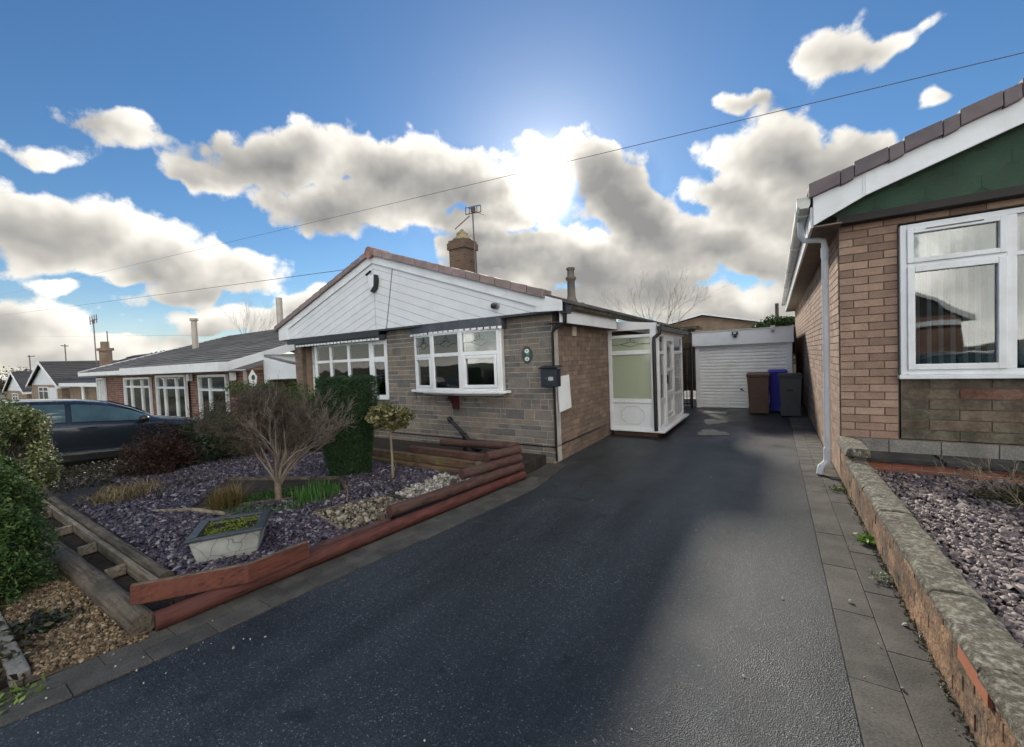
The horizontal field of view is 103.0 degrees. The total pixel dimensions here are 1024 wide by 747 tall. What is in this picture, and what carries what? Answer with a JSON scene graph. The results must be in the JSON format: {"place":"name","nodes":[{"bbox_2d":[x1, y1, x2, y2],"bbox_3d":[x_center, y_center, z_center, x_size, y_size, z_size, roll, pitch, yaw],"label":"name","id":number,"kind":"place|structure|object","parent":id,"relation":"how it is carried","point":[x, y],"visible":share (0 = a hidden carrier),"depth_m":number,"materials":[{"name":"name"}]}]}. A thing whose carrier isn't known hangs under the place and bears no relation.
{"place":"outdoors","nodes":[
{"label":"outdoors","id":0,"kind":"place"},
{"bbox_2d":[0,666,8,689],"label":"border soil","id":1,"kind":"structure","parent":0,"point":[3,685],"depth_m":2.16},
{"bbox_2d":[0,455,64,611],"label":"bush","id":2,"kind":"object","parent":1,"relation":"on","point":[22,561],"visible":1,"depth_m":2.97,"materials":[{"name":"green plant"}]},
{"bbox_2d":[0,608,84,686],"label":"border leaves","id":3,"kind":"object","parent":1,"relation":"on","point":[24,645],"visible":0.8,"depth_m":2.37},
{"bbox_2d":[0,552,152,686],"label":"gravel path","id":4,"kind":"structure","parent":0,"point":[30,678],"depth_m":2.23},
{"bbox_2d":[0,616,13,644],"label":"edging stone","id":5,"kind":"object","parent":4,"relation":"on","point":[8,638],"visible":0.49,"depth_m":2.47,"materials":[{"name":"stone"}]},
{"bbox_2d":[0,641,30,687],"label":"edging stone","id":6,"kind":"object","parent":4,"relation":"on","point":[14,665],"visible":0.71,"depth_m":2.22,"materials":[{"name":"stone"}]},
{"bbox_2d":[0,600,90,642],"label":"dark litter","id":7,"kind":"object","parent":4,"relation":"on","point":[36,624],"visible":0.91,"depth_m":2.60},
{"bbox_2d":[34,523,154,635],"bbox_3d":[-4.096,1.569,3.638,4.334,0.151,0.152,-1,2,32],"label":"weathered log","id":8,"kind":"object","parent":4,"relation":"on","point":[107,595],"visible":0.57,"depth_m":2.80,"materials":[{"name":"wood"}]},
{"bbox_2d":[26,454,197,477],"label":"neighbour drive","id":9,"kind":"structure","parent":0,"point":[67,465],"depth_m":8.20,"materials":[{"name":"asphalt"}]},
{"bbox_2d":[0,399,200,466],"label":"parked car","id":10,"kind":"object","parent":9,"relation":"on","point":[83,429],"visible":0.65,"depth_m":7.85,"materials":[{"name":"blue paint"}]},
{"bbox_2d":[34,448,494,595],"bbox_3d":[-3.546,1.552,5.513,6.020,0.120,3.120,-1,2,33],"label":"garden bed","id":11,"kind":"object","parent":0,"point":[66,497],"depth_m":5.20,"materials":[{"name":"stone"}]},
{"bbox_2d":[48,496,174,578],"bbox_3d":[-4.162,1.561,4.066,3.751,0.110,0.107,-1,2,33],"label":"edge log","id":12,"kind":"object","parent":11,"relation":"on","point":[147,563],"visible":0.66,"depth_m":3.65,"materials":[{"name":"wood"}]},
{"bbox_2d":[83,477,177,505],"bbox_3d":[-4.865,1.477,5.151,0.869,0.155,0.855,-2,2,10],"label":"straw clump","id":13,"kind":"object","parent":11,"relation":"on","point":[116,492],"visible":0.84,"depth_m":5.09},
{"bbox_2d":[76,469,221,507],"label":"dead grass","id":14,"kind":"structure","parent":11,"relation":"on","point":[140,496],"depth_m":5.35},
{"bbox_2d":[106,421,211,477],"bbox_3d":[-5.520,1.167,6.395,1.170,0.881,1.106,-1,2,33],"label":"red heather","id":15,"kind":"object","parent":11,"relation":"on","point":[140,457],"visible":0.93,"depth_m":6.22,"materials":[{"name":"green plant"}]},
{"bbox_2d":[158,406,249,463],"bbox_3d":[-5.375,1.080,7.092,1.471,1.012,1.346,-3,2,-33],"label":"dark shrub","id":16,"kind":"object","parent":11,"relation":"on","point":[211,455],"visible":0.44,"depth_m":6.80,"materials":[{"name":"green plant"}]},
{"bbox_2d":[183,509,270,564],"bbox_3d":[-2.373,1.406,3.456,0.531,0.273,0.524,-3,2,-24],"label":"stone trough","id":17,"kind":"object","parent":11,"relation":"on","point":[213,539],"visible":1,"depth_m":3.32,"materials":[{"name":"stone"}]},
{"bbox_2d":[186,490,345,514],"bbox_3d":[-2.747,1.476,4.632,1.598,0.085,0.028,-3,2,-18],"label":"edging strip","id":18,"kind":"object","parent":11,"relation":"on","point":[246,503],"visible":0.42,"depth_m":4.58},
{"bbox_2d":[196,480,342,507],"bbox_3d":[-2.976,1.462,5.273,1.631,0.001,1.364,-3,2,-18],"label":"shrub bed","id":19,"kind":"object","parent":11,"relation":"on","point":[258,486],"visible":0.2,"depth_m":5.33,"materials":[{"name":"plant"}]},
{"bbox_2d":[209,469,227,495],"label":"bare twig","id":20,"kind":"object","parent":19,"relation":"on","point":[214,480],"visible":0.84,"depth_m":4.61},
{"bbox_2d":[200,477,253,510],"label":"dry tuft","id":21,"kind":"object","parent":19,"relation":"on","point":[230,497],"visible":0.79,"depth_m":4.47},
{"bbox_2d":[221,486,313,514],"bbox_3d":[-2.732,1.447,4.673,1.001,0.060,1.000,-1,2,33],"label":"grass patch","id":22,"kind":"object","parent":19,"relation":"on","point":[266,495],"visible":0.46,"depth_m":4.69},
{"bbox_2d":[183,370,361,499],"bbox_3d":[-2.846,0.736,4.764,1.490,1.553,1.606,-1,2,33],"label":"bare shrub","id":23,"kind":"object","parent":19,"relation":"on","point":[278,415],"visible":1,"depth_m":4.63,"materials":[{"name":"brown plant"}]},
{"bbox_2d":[291,477,342,502],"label":"grass tuft","id":24,"kind":"object","parent":19,"relation":"on","point":[309,490],"visible":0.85,"depth_m":4.72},
{"bbox_2d":[73,447,474,574],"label":"slate chippings","id":25,"kind":"object","parent":11,"relation":"on","point":[371,482],"visible":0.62,"depth_m":4.49,"materials":[{"name":"gravel"}]},
{"bbox_2d":[152,507,228,515],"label":"fallen branch","id":26,"kind":"object","parent":25,"relation":"on","point":[207,511],"visible":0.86,"depth_m":4.39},
{"bbox_2d":[78,456,447,556],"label":"leaf litter","id":27,"kind":"object","parent":25,"relation":"on","point":[253,493],"visible":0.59,"depth_m":4.77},
{"bbox_2d":[248,397,314,459],"bbox_3d":[-3.996,0.879,7.037,1.366,1.172,2.381,-4,2,-35],"label":"twiggy shrub","id":28,"kind":"object","parent":25,"relation":"on","point":[278,438],"visible":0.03,"depth_m":6.87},
{"bbox_2d":[172,517,390,603],"bbox_3d":[-1.744,1.504,3.379,0.096,0.099,1.664,-1,2,40],"label":"log","id":29,"kind":"object","parent":11,"relation":"on","point":[325,543],"visible":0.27,"depth_m":3.59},
{"bbox_2d":[377,512,384,520],"bbox_3d":[-1.276,1.443,3.970,0.070,0.160,0.050,-1,2,33],"label":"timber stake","id":30,"kind":"object","parent":29,"relation":"on","point":[380,516],"visible":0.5,"depth_m":3.95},
{"bbox_2d":[226,476,338,480],"bbox_3d":[-3.151,1.461,5.593,1.677,0.085,0.028,-2,2,6],"label":"edging strip","id":31,"kind":"object","parent":11,"relation":"on","point":[288,478],"visible":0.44,"depth_m":5.56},
{"bbox_2d":[313,511,342,530],"bbox_3d":[-1.805,1.461,3.971,0.675,0.085,0.028,0,3,45],"label":"edging strip","id":32,"kind":"object","parent":11,"relation":"on","point":[336,526],"visible":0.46,"depth_m":3.93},
{"bbox_2d":[339,476,346,491],"bbox_3d":[-2.152,1.435,5.187,0.028,0.085,0.712,-3,2,-28],"label":"edging strip","id":33,"kind":"object","parent":11,"relation":"on","point":[341,482],"visible":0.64,"depth_m":5.20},
{"bbox_2d":[314,374,379,476],"bbox_3d":[-2.346,0.761,5.811,0.875,1.486,0.895,-1,2,33],"label":"clipped conifer","id":34,"kind":"object","parent":11,"relation":"on","point":[350,450],"visible":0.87,"depth_m":5.57,"materials":[{"name":"green plant"}]},
{"bbox_2d":[316,495,386,513],"bbox_3d":[-1.732,1.443,4.436,0.735,0.085,0.028,-4,2,-35],"label":"edging strip","id":35,"kind":"object","parent":11,"relation":"on","point":[354,502],"visible":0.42,"depth_m":4.42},
{"bbox_2d":[364,401,415,477],"bbox_3d":[-1.603,0.899,5.358,0.679,1.083,0.577,-2,2,-5],"label":"standard holly","id":36,"kind":"object","parent":11,"relation":"on","point":[384,415],"visible":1,"depth_m":5.29,"materials":[{"name":"green plant"}]},
{"bbox_2d":[387,494,409,499],"bbox_3d":[-1.210,1.420,4.527,0.500,0.085,0.028,-1,2,33],"label":"edging strip","id":37,"kind":"object","parent":11,"relation":"on","point":[397,497],"visible":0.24,"depth_m":4.56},
{"bbox_2d":[389,475,437,495],"bbox_3d":[-1.171,1.401,5.048,0.028,0.085,0.920,-1,2,33],"label":"edging strip","id":38,"kind":"object","parent":11,"relation":"on","point":[392,493],"visible":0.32,"depth_m":4.82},
{"bbox_2d":[371,456,487,476],"bbox_3d":[-1.599,1.381,6.102,3.060,0.130,0.090,-1,2,33],"label":"timber sleeper","id":39,"kind":"object","parent":11,"relation":"on","point":[442,469],"visible":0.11,"depth_m":5.89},
{"bbox_2d":[372,448,493,471],"bbox_3d":[-1.591,1.256,6.173,3.200,0.110,0.090,-1,2,33],"label":"timber sleeper","id":40,"kind":"object","parent":39,"relation":"on","point":[435,460],"visible":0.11,"depth_m":5.90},
{"bbox_2d":[409,445,498,461],"bbox_3d":[-0.858,1.138,5.790,1.650,0.090,0.090,-1,2,33],"label":"timber sleeper","id":41,"kind":"object","parent":40,"relation":"on","point":[449,453],"visible":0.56,"depth_m":5.77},
{"bbox_2d":[15,463,566,699],"bbox_3d":[-2.673,1.654,1.520,0.523,0.001,11.533,-1,2,37],"label":"paving bed","id":42,"kind":"object","parent":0,"point":[549,470],"visible":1,"depth_m":5.28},
{"bbox_2d":[154,470,526,631],"bbox_3d":[-1.036,1.450,4.006,0.121,0.122,3.790,-1,2,39],"label":"edging log","id":43,"kind":"object","parent":42,"relation":"on","point":[168,616],"visible":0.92,"depth_m":3.31,"materials":[{"name":"wood"}]},
{"bbox_2d":[129,562,248,604],"bbox_3d":[-2.152,1.414,2.746,0.648,0.136,0.063,-3,2,-24],"label":"red plank","id":44,"kind":"object","parent":43,"relation":"on","point":[149,591],"visible":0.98,"depth_m":2.72,"materials":[{"name":"wood"}]},
{"bbox_2d":[246,541,310,581],"bbox_3d":[-1.747,1.403,3.060,0.063,0.136,0.454,-1,2,31],"label":"red plank","id":45,"kind":"object","parent":43,"relation":"on","point":[261,567],"visible":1,"depth_m":3.03,"materials":[{"name":"wood"}]},
{"bbox_2d":[386,462,523,517],"bbox_3d":[-0.535,1.296,4.723,0.122,0.124,2.010,-1,2,41],"label":"edging log","id":46,"kind":"object","parent":43,"relation":"on","point":[397,508],"visible":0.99,"depth_m":4.48,"materials":[{"name":"wood"}]},
{"bbox_2d":[458,453,522,478],"bbox_3d":[-0.246,1.155,5.119,0.129,0.128,1.000,0,3,44],"label":"edging log","id":47,"kind":"object","parent":46,"relation":"on","point":[471,471],"visible":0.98,"depth_m":5.01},
{"bbox_2d":[484,445,521,460],"bbox_3d":[-0.113,1.033,5.309,0.569,0.123,0.122,-4,2,-42],"label":"edging log","id":48,"kind":"object","parent":47,"relation":"on","point":[500,453],"visible":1,"depth_m":5.24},
{"bbox_2d":[318,496,405,529],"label":"mixed gravel","id":49,"kind":"structure","parent":0,"point":[364,515],"depth_m":4.17,"materials":[{"name":"gravel"}]},
{"bbox_2d":[269,433,545,479],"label":"terrace soil","id":50,"kind":"structure","parent":0,"point":[531,462],"depth_m":7.13,"materials":[{"name":"soil"}]},
{"bbox_2d":[204,379,320,454],"bbox_3d":[-4.554,0.738,7.650,1.634,1.320,2.223,-1,2,33],"label":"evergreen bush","id":51,"kind":"object","parent":50,"relation":"on","point":[242,384],"visible":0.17,"depth_m":7.45,"materials":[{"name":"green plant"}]},
{"bbox_2d":[447,416,481,451],"bbox_3d":[-0.801,1.024,6.793,0.850,0.576,0.101,0,3,44],"label":"propped bar","id":52,"kind":"object","parent":50,"relation":"on","point":[458,428],"visible":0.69,"depth_m":6.79,"materials":[{"name":"black plastic"}]},
{"bbox_2d":[439,439,517,448],"bbox_3d":[-0.519,1.038,5.976,1.427,0.174,0.119,-1,2,35],"label":"terrace log","id":53,"kind":"object","parent":50,"relation":"on","point":[474,443],"visible":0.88,"depth_m":5.93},
{"bbox_2d":[0,437,862,746],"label":"driveway","id":54,"kind":"structure","parent":0,"point":[602,593],"depth_m":2.31,"materials":[{"name":"asphalt"}]},
{"bbox_2d":[0,384,862,744],"bbox_3d":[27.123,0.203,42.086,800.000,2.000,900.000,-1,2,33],"label":"ground","id":55,"kind":"structure","parent":0,"point":[6,690],"depth_m":2.74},
{"bbox_2d":[0,366,31,396],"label":"distant tree","id":56,"kind":"object","parent":55,"relation":"on","point":[2,382],"visible":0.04,"depth_m":60.12,"materials":[{"name":"brown plant"}]},
{"bbox_2d":[2,355,34,399],"bbox_3d":[-42.872,0.731,46.076,11.040,5.900,17.560,-1,2,33],"label":"clad gable bungalow","id":57,"kind":"object","parent":55,"relation":"on","point":[14,388],"visible":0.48,"depth_m":38.64,"materials":[{"name":"tile"}]},
{"bbox_2d":[12,393,17,399],"bbox_3d":[-47.847,2.450,39.231,3.000,1.100,0.063,-1,2,33],"label":"window","id":58,"kind":"structure","parent":57,"relation":"in","point":[14,395],"depth_m":39.19,"materials":[{"name":"white plastic"}]},
{"bbox_2d":[0,397,69,496],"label":"variegated bush","id":59,"kind":"object","parent":55,"relation":"on","point":[25,425],"visible":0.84,"depth_m":5.17,"materials":[{"name":"green plant"}]},
{"bbox_2d":[34,499,169,611],"bbox_3d":[-4.112,1.599,3.821,4.100,0.180,0.220,-1,2,33],"label":"timber planter frame","id":60,"kind":"object","parent":55,"relation":"on","point":[121,570],"visible":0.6,"depth_m":3.56,"materials":[{"name":"wood"}]},
{"bbox_2d":[27,442,269,492],"bbox_3d":[-5.843,1.537,7.238,2.134,0.213,3.894,-1,2,33],"label":"ground cover","id":61,"kind":"object","parent":55,"relation":"on","point":[94,469],"visible":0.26,"depth_m":6.27,"materials":[{"name":"plant"}]},
{"bbox_2d":[25,314,275,400],"bbox_3d":[-24.378,-1.121,37.642,26.120,7.900,23.560,-1,2,33],"label":"clad gable bungalow","id":62,"kind":"object","parent":55,"relation":"on","point":[54,380],"visible":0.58,"depth_m":31.12,"materials":[{"name":"tile"}]},
{"bbox_2d":[38,387,48,398],"bbox_3d":[-37.153,1.681,32.307,3.500,1.250,0.063,-1,2,33],"label":"window","id":63,"kind":"structure","parent":62,"relation":"in","point":[43,392],"depth_m":32.25,"materials":[{"name":"white plastic"}]},
{"bbox_2d":[49,388,57,398],"bbox_3d":[-34.325,2.004,30.501,2.400,1.900,0.048,-1,2,33],"label":"door","id":64,"kind":"structure","parent":62,"relation":"in","point":[52,391],"depth_m":30.39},
{"bbox_2d":[78,297,296,418],"bbox_3d":[-10.573,-0.929,20.527,15.280,5.750,13.469,-1,2,33],"label":"red brick bungalow","id":65,"kind":"object","parent":55,"relation":"on","point":[157,390],"visible":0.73,"depth_m":14.37,"materials":[{"name":"grey tile"}]},
{"bbox_2d":[96,378,107,400],"bbox_3d":[-18.850,0.920,18.727,1.200,1.420,0.100,-1,2,33],"label":"door","id":66,"kind":"structure","parent":65,"relation":"in","point":[101,383],"depth_m":18.58,"materials":[{"name":"white plastic"}]},
{"bbox_2d":[123,377,154,414],"bbox_3d":[-14.812,0.932,16.130,3.000,1.550,0.100,-1,2,33],"label":"window","id":67,"kind":"structure","parent":65,"relation":"in","point":[138,391],"depth_m":15.99,"materials":[{"name":"white plastic"}]},
{"bbox_2d":[155,375,190,416],"bbox_3d":[-11.789,0.953,14.128,2.650,1.800,0.100,-1,2,33],"label":"window","id":68,"kind":"structure","parent":65,"relation":"in","point":[172,391],"depth_m":14.08,"materials":[{"name":"white plastic"}]},
{"bbox_2d":[197,374,230,418],"bbox_3d":[-9.118,0.818,12.461,1.950,1.570,0.100,-1,2,33],"label":"window","id":69,"kind":"structure","parent":65,"relation":"in","point":[209,386],"depth_m":12.48,"materials":[{"name":"white plastic"}]},
{"bbox_2d":[213,293,274,332],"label":"winter tree","id":70,"kind":"object","parent":55,"relation":"on","point":[247,317],"visible":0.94,"depth_m":44.15,"materials":[{"name":"brown plant"}]},
{"bbox_2d":[0,476,548,726],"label":"paving edge","id":71,"kind":"object","parent":55,"relation":"on","point":[154,646],"visible":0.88,"depth_m":2.64,"materials":[{"name":"concrete"}]},
{"bbox_2d":[0,673,45,713],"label":"weed","id":72,"kind":"object","parent":71,"relation":"on","point":[40,688],"visible":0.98,"depth_m":2.06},
{"bbox_2d":[263,354,296,383],"bbox_3d":[-5.290,0.560,12.870,2.150,2.460,3.750,-1,2,33],"label":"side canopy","id":73,"kind":"object","parent":55,"relation":"on","point":[272,367],"visible":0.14,"depth_m":11.47,"materials":[{"name":"white plastic"}]},
{"bbox_2d":[450,478,456,484],"bbox_3d":[-0.679,1.353,4.771,0.070,0.240,0.050,-1,2,33],"label":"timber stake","id":74,"kind":"object","parent":55,"relation":"on","point":[453,480],"visible":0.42,"depth_m":4.75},
{"bbox_2d":[274,205,677,463],"bbox_3d":[0.012,-1.664,11.842,7.828,5.953,9.612,-1,2,33],"label":"stone bungalow","id":75,"kind":"object","parent":55,"relation":"on","point":[467,348],"visible":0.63,"depth_m":7.32,"materials":[{"name":"grey brick"}]},
{"bbox_2d":[7,270,340,314],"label":"overhead cable","id":76,"kind":"object","parent":75,"relation":"attached to","point":[212,287],"visible":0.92,"depth_m":13.83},
{"bbox_2d":[296,334,389,436],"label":"front window","id":77,"kind":"structure","parent":75,"relation":"in","point":[368,355],"depth_m":8.82,"materials":[{"name":"white plastic"}]},
{"bbox_2d":[410,316,511,409],"bbox_3d":[-0.735,-0.151,7.595,2.257,1.544,1.520,-1,2,33],"label":"bay window","id":78,"kind":"structure","parent":75,"relation":"in","point":[454,359],"depth_m":7.09,"materials":[{"name":"white plastic"}]},
{"bbox_2d":[601,265,713,324],"bbox_3d":[7.282,-2.383,20.299,6.680,6.072,4.983,-1,2,33],"label":"bare tree","id":79,"kind":"object","parent":55,"relation":"on","point":[668,309],"visible":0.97,"depth_m":20.37,"materials":[{"name":"brown plant"}]},
{"bbox_2d":[682,355,695,390],"bbox_3d":[4.817,-0.148,15.684,5.112,2.100,0.070,-1,2,33],"label":"wooden fence","id":80,"kind":"object","parent":55,"relation":"on","point":[685,359],"visible":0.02,"depth_m":14.71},
{"bbox_2d":[678,326,701,354],"bbox_3d":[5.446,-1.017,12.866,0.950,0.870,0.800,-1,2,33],"label":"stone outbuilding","id":81,"kind":"structure","parent":55,"relation":"on","point":[686,340],"depth_m":12.56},
{"bbox_2d":[668,313,795,372],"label":"brick house","id":82,"kind":"structure","parent":55,"relation":"on","point":[708,322],"depth_m":23.31,"materials":[{"name":"brick"}]},
{"bbox_2d":[751,314,795,369],"bbox_3d":[10.540,-0.811,15.679,2.351,3.004,2.077,-2,2,10],"label":"green tree","id":83,"kind":"object","parent":55,"relation":"on","point":[777,321],"visible":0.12,"depth_m":15.61,"materials":[{"name":"green plant"}]},
{"bbox_2d":[775,303,778,316],"bbox_3d":[21.783,-3.041,33.429,0.240,5.400,0.240,-4,2,-35],"label":"utility post","id":84,"kind":"object","parent":55,"relation":"on","point":[776,308],"visible":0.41,"depth_m":33.26,"materials":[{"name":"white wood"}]},
{"bbox_2d":[789,404,838,477],"bbox_3d":[6.718,1.033,9.547,0.361,0.043,10.800,-1,2,33],"label":"paving edge rear","id":85,"kind":"object","parent":55,"relation":"on","point":[810,439],"visible":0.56,"depth_m":6.58,"materials":[{"name":"concrete"}]},
{"bbox_2d":[803,476,977,746],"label":"paving edge","id":86,"kind":"object","parent":55,"relation":"on","point":[886,721],"visible":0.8,"depth_m":2.15,"materials":[{"name":"concrete"}]},
{"bbox_2d":[821,484,845,492],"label":"corner moss","id":87,"kind":"object","parent":86,"relation":"on","point":[839,488],"visible":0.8,"depth_m":4.52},
{"bbox_2d":[852,532,874,544],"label":"dandelion weed","id":88,"kind":"object","parent":86,"relation":"on","point":[867,539],"visible":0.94,"depth_m":3.27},
{"bbox_2d":[869,568,892,582],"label":"pale weed","id":89,"kind":"object","parent":86,"relation":"on","point":[883,575],"visible":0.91,"depth_m":2.76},
{"bbox_2d":[838,480,980,746],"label":"wall foot litter","id":90,"kind":"object","parent":86,"relation":"on","point":[945,689],"depth_m":2.21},
{"bbox_2d":[781,78,1023,482],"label":"brown brick bungalow","id":91,"kind":"object","parent":55,"relation":"on","point":[903,294],"visible":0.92,"depth_m":4.42,"materials":[{"name":"brick"}]},
{"bbox_2d":[897,207,1023,378],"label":"window","id":92,"kind":"structure","parent":91,"relation":"in","point":[961,279],"depth_m":4.36,"materials":[{"name":"white plastic"}]},
{"bbox_2d":[836,436,1023,746],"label":"garden wall","id":93,"kind":"structure","parent":55,"relation":"on","point":[976,650],"depth_m":1.89,"materials":[{"name":"beige brick"}]},
{"bbox_2d":[395,473,469,497],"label":"white gravel","id":94,"kind":"structure","parent":0,"point":[439,481],"depth_m":4.86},
{"bbox_2d":[9,464,956,741],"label":"loose stones","id":95,"kind":"object","parent":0,"point":[425,740],"visible":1,"depth_m":2.30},
{"bbox_2d":[0,0,1023,379],"label":"sky","id":96,"kind":"structure","parent":0,"point":[132,132],"materials":[{"name":"blue"}]},
{"bbox_2d":[7,52,1023,293],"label":"overhead cable","id":97,"kind":"object","parent":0,"point":[659,139],"visible":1,"depth_m":9.08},
{"bbox_2d":[683,398,695,405],"bbox_3d":[5.337,0.940,13.823,1.970,0.001,2.500,-1,2,33],"label":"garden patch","id":98,"kind":"object","parent":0,"point":[686,400],"visible":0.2,"depth_m":13.53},
{"bbox_2d":[606,391,795,450],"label":"yard","id":99,"kind":"structure","parent":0,"point":[743,427],"depth_m":8.33,"materials":[{"name":"asphalt"}]},
{"bbox_2d":[606,322,689,436],"bbox_3d":[3.182,0.019,9.279,1.197,2.350,3.019,-1,2,33],"label":"glazed porch","id":100,"kind":"object","parent":99,"relation":"on","point":[646,384],"visible":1,"depth_m":8.16,"materials":[{"name":"white plastic"}]},
{"bbox_2d":[665,337,675,422],"bbox_3d":[3.362,0.117,8.677,0.090,1.780,0.820,-1,2,33],"label":"door","id":101,"kind":"structure","parent":100,"relation":"in","point":[669,341],"depth_m":8.79,"materials":[{"name":"white plastic"}]},
{"bbox_2d":[682,343,692,408],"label":"iron gate","id":102,"kind":"structure","parent":99,"relation":"on","point":[690,375],"depth_m":11.78,"materials":[{"name":"black metal"}]},
{"bbox_2d":[697,429,728,434],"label":"puddle","id":103,"kind":"object","parent":99,"relation":"on","point":[709,432],"visible":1,"depth_m":8.10,"materials":[{"name":"liquid"}]},
{"bbox_2d":[702,411,727,413],"bbox_3d":[5.377,1.047,10.780,0.570,0.048,0.380,-1,2,33],"label":"drain cover","id":104,"kind":"object","parent":99,"relation":"on","point":[711,412],"visible":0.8,"depth_m":10.71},
{"bbox_2d":[704,419,728,424],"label":"puddle","id":105,"kind":"object","parent":99,"relation":"on","point":[711,421],"visible":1,"depth_m":9.40,"materials":[{"name":"liquid"}]},
{"bbox_2d":[746,372,769,412],"bbox_3d":[6.279,0.492,10.368,0.514,1.047,0.624,-1,2,33],"label":"wheelie bin","id":106,"kind":"object","parent":99,"relation":"on","point":[758,389],"visible":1,"depth_m":10.14,"materials":[{"name":"brown plastic"}]},
{"bbox_2d":[767,369,787,410],"bbox_3d":[6.892,0.442,10.563,0.432,1.086,0.567,-1,2,33],"label":"wheelie bin","id":107,"kind":"object","parent":99,"relation":"on","point":[774,396],"visible":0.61,"depth_m":10.39,"materials":[{"name":"blue plastic"}]},
{"bbox_2d":[778,373,802,415],"bbox_3d":[6.668,0.507,9.761,0.483,1.027,0.624,-1,2,33],"label":"wheelie bin","id":108,"kind":"object","parent":99,"relation":"on","point":[790,386],"visible":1,"depth_m":9.53,"materials":[{"name":"black plastic"}]},
{"bbox_2d":[691,325,794,407],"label":"garage","id":109,"kind":"structure","parent":0,"point":[726,361],"depth_m":11.44,"materials":[{"name":"white plastic"}]},
{"bbox_2d":[700,344,785,407],"bbox_3d":[6.413,0.110,11.380,2.090,1.739,0.102,-1,2,33],"label":"roller door","id":110,"kind":"structure","parent":109,"relation":"in","point":[723,376],"depth_m":11.50,"materials":[{"name":"white metal"}]},
{"bbox_2d":[789,403,922,746],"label":"paving bed","id":111,"kind":"object","parent":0,"point":[860,581],"depth_m":2.60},
{"bbox_2d":[902,479,1019,614],"bbox_3d":[4.660,1.369,-1.836,8.220,0.200,9.820,-1,2,33],"label":"gravel bed","id":112,"kind":"object","parent":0,"point":[1004,604],"depth_m":2.19,"materials":[{"name":"gravel"}]},
{"bbox_2d":[875,470,1023,648],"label":"slate chippings","id":113,"kind":"object","parent":112,"relation":"on","point":[967,540],"visible":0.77,"depth_m":2.91,"materials":[{"name":"gravel"}]},
{"bbox_2d":[927,451,1023,513],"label":"dry shrub","id":114,"kind":"object","parent":112,"relation":"on","point":[1005,497],"visible":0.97,"depth_m":3.47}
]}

